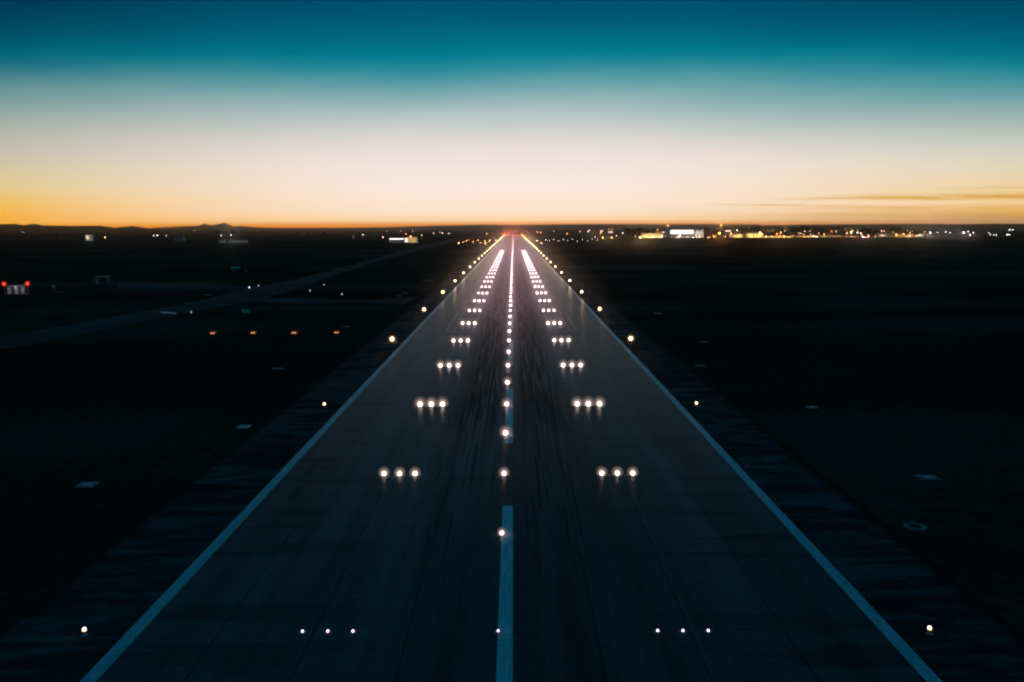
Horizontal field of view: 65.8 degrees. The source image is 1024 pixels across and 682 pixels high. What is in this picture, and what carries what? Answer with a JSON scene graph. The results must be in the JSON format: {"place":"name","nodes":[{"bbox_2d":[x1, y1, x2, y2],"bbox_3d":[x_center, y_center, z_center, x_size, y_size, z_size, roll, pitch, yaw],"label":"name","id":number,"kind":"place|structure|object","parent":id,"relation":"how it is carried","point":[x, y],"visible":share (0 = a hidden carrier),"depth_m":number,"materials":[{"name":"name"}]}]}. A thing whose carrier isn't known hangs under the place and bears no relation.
{"place":"outdoors","nodes":[
{"label":"outdoors","id":0,"kind":"place"},
{"bbox_2d":[0,224,219,232],"bbox_3d":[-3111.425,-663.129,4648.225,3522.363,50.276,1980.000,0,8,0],"label":"hills","id":1,"kind":"structure","parent":0,"point":[19,228],"depth_m":4054.35,"materials":[{"name":"black"}]},
{"bbox_2d":[174,237,184,240],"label":"long house","id":2,"kind":"structure","parent":0,"point":[179,238],"depth_m":1389.80,"materials":[{"name":"grey"}]},
{"bbox_2d":[230,240,247,242],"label":"greenhouse","id":3,"kind":"object","parent":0,"point":[238,241],"visible":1,"depth_m":1251.12,"materials":[{"name":"grey"}]},
{"bbox_2d":[242,309,249,312],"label":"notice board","id":4,"kind":"object","parent":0,"point":[245,310],"visible":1,"depth_m":220.20,"materials":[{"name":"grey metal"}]},
{"bbox_2d":[389,238,404,242],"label":"strip building","id":5,"kind":"structure","parent":0,"point":[392,240],"depth_m":1230.61,"materials":[{"name":"white"}]},
{"bbox_2d":[154,223,759,229],"bbox_3d":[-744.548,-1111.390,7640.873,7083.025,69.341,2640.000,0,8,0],"label":"hills","id":6,"kind":"structure","parent":0,"point":[223,226],"depth_m":6930.87,"materials":[{"name":"black"}]},
{"bbox_2d":[0,229,1023,635],"bbox_3d":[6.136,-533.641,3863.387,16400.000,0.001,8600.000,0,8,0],"label":"ground","id":7,"kind":"structure","parent":0,"point":[898,361],"depth_m":147.81,"materials":[{"name":"black plant"}]},
{"bbox_2d":[3,282,29,294],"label":"equipment shelter","id":8,"kind":"object","parent":7,"relation":"on","point":[17,289],"visible":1,"depth_m":288.01,"materials":[{"name":"grey metal"}]},
{"bbox_2d":[73,481,100,487],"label":"concrete slab","id":9,"kind":"structure","parent":7,"relation":"on","point":[87,484],"depth_m":74.25,"materials":[{"name":"grey concrete"}]},
{"bbox_2d":[85,235,92,240],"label":"field shed","id":10,"kind":"structure","parent":7,"relation":"on","point":[88,237],"depth_m":1489.37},
{"bbox_2d":[91,276,109,283],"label":"equipment hut","id":11,"kind":"object","parent":7,"relation":"on","point":[101,280],"visible":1,"depth_m":336.06,"materials":[{"name":"grey metal"}]},
{"bbox_2d":[0,237,481,348],"bbox_3d":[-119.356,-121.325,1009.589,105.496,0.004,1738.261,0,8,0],"label":"taxiway","id":12,"kind":"structure","parent":7,"relation":"on","point":[65,331],"depth_m":257.81,"materials":[{"name":"grey asphalt"}]},
{"bbox_2d":[236,425,251,427],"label":"concrete slab","id":13,"kind":"structure","parent":7,"relation":"on","point":[243,426],"depth_m":95.71,"materials":[{"name":"grey concrete"}]},
{"bbox_2d":[404,235,417,242],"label":"field shed","id":14,"kind":"structure","parent":7,"relation":"on","point":[411,239],"depth_m":1210.53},
{"bbox_2d":[79,235,925,681],"bbox_3d":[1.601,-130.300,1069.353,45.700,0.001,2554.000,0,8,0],"label":"runway","id":15,"kind":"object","parent":7,"relation":"on","point":[689,533],"visible":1,"depth_m":59.20,"materials":[{"name":"grey asphalt"}]},
{"bbox_2d":[288,463,320,500],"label":"tyre scuff","id":16,"kind":"object","parent":15,"relation":"on","point":[294,498],"visible":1,"depth_m":73.55,"materials":[{"name":"black rubber"}]},
{"bbox_2d":[496,256,512,681],"bbox_3d":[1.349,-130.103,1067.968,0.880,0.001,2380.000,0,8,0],"label":"runway centre marking","id":17,"kind":"object","parent":15,"relation":"on","point":[504,670],"visible":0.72,"depth_m":53.28,"materials":[{"name":"paint"}]},
{"bbox_2d":[80,235,941,681],"bbox_3d":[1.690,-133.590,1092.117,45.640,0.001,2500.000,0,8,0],"label":"runway edge marking","id":18,"kind":"object","parent":15,"relation":"on","point":[832,571],"visible":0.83,"depth_m":59.21,"materials":[{"name":"paint"}]},
{"bbox_2d":[445,312,577,331],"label":"old aiming marking","id":19,"kind":"object","parent":15,"relation":"on","point":[473,329],"visible":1,"depth_m":196.55,"materials":[{"name":"paint"}]},
{"bbox_2d":[0,235,1023,681],"bbox_3d":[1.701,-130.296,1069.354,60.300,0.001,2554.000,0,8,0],"label":"runway shoulder","id":20,"kind":"object","parent":7,"relation":"on","point":[894,579],"visible":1,"depth_m":60.57},
{"bbox_2d":[81,627,88,636],"bbox_3d":[-25.250,17.154,46.774,0.400,0.486,0.400,0,8,0],"label":"edge light","id":21,"kind":"object","parent":20,"relation":"on","point":[84,629],"visible":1,"depth_m":46.73,"materials":[{"name":"grey metal"}]},
{"bbox_2d":[926,626,932,635],"bbox_3d":[24.599,17.029,46.670,0.400,0.486,0.400,0,8,0],"label":"edge light","id":22,"kind":"object","parent":20,"relation":"on","point":[929,629],"visible":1,"depth_m":46.61,"materials":[{"name":"grey metal"}]},
{"bbox_2d":[641,233,663,237],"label":"hall","id":23,"kind":"structure","parent":7,"relation":"on","point":[653,235],"depth_m":1664.90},
{"bbox_2d":[652,231,665,236],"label":"office block","id":24,"kind":"structure","parent":7,"relation":"on","point":[664,234],"depth_m":1802.53,"materials":[{"name":"red brick"}]},
{"bbox_2d":[723,230,730,235],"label":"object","id":25,"kind":"structure","parent":7,"relation":"on","point":[726,232],"depth_m":1832.42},
{"bbox_2d":[729,232,742,236],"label":"hangar","id":26,"kind":"structure","parent":7,"relation":"on","point":[735,234],"depth_m":1684.58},
{"bbox_2d":[743,232,762,236],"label":"hangar","id":27,"kind":"structure","parent":7,"relation":"on","point":[752,234],"depth_m":1674.33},
{"bbox_2d":[805,225,815,233],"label":"tree","id":28,"kind":"object","parent":7,"relation":"on","point":[812,227],"visible":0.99,"depth_m":1980.29,"materials":[{"name":"green plant"}]},
{"bbox_2d":[795,235,840,236],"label":"apron shed","id":29,"kind":"structure","parent":7,"relation":"on","point":[818,236],"depth_m":1684.24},
{"bbox_2d":[842,235,866,236],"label":"apron shed","id":30,"kind":"structure","parent":7,"relation":"on","point":[854,235],"depth_m":1703.99,"materials":[{"name":"red metal"}]},
{"bbox_2d":[876,233,886,236],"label":"apron shed","id":31,"kind":"structure","parent":7,"relation":"on","point":[880,234],"depth_m":1743.22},
{"bbox_2d":[892,226,900,233],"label":"tree","id":32,"kind":"object","parent":7,"relation":"on","point":[897,228],"visible":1,"depth_m":1858.22,"materials":[{"name":"green plant"}]},
{"bbox_2d":[886,234,913,236],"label":"apron shed","id":33,"kind":"structure","parent":7,"relation":"on","point":[899,235],"depth_m":1703.64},
{"bbox_2d":[904,522,926,530],"bbox_3d":[32.276,14.828,63.375,1.720,0.060,1.720,0,8,0],"label":"manhole","id":34,"kind":"object","parent":7,"relation":"on","point":[915,526],"visible":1,"depth_m":63.28,"materials":[{"name":"concrete"}]},
{"bbox_2d":[915,475,940,479],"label":"concrete slab","id":35,"kind":"structure","parent":7,"relation":"on","point":[927,477],"depth_m":75.62,"materials":[{"name":"grey concrete"}]},
{"bbox_2d":[0,0,1023,227],"label":"sky","id":36,"kind":"structure","parent":0,"point":[114,113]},
{"bbox_2d":[607,227,613,234],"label":"tower building","id":37,"kind":"structure","parent":0,"point":[609,230],"depth_m":2277.50,"materials":[{"name":"red brick"}]},
{"bbox_2d":[666,229,694,237],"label":"terminal building","id":38,"kind":"structure","parent":0,"point":[678,233],"depth_m":1683.97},
{"bbox_2d":[694,230,703,237],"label":"gabled house","id":39,"kind":"structure","parent":0,"point":[699,234],"depth_m":1674.53,"materials":[{"name":"white metal"}]},
{"bbox_2d":[723,241,837,256],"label":"ploughed field","id":40,"kind":"structure","parent":0,"point":[773,249],"depth_m":809.55,"materials":[{"name":"soil"}]},
{"bbox_2d":[653,224,1023,229],"bbox_3d":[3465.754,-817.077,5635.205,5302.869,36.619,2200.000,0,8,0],"label":"hills","id":41,"kind":"structure","parent":0,"point":[939,226],"depth_m":5066.81,"materials":[{"name":"black"}]}
]}

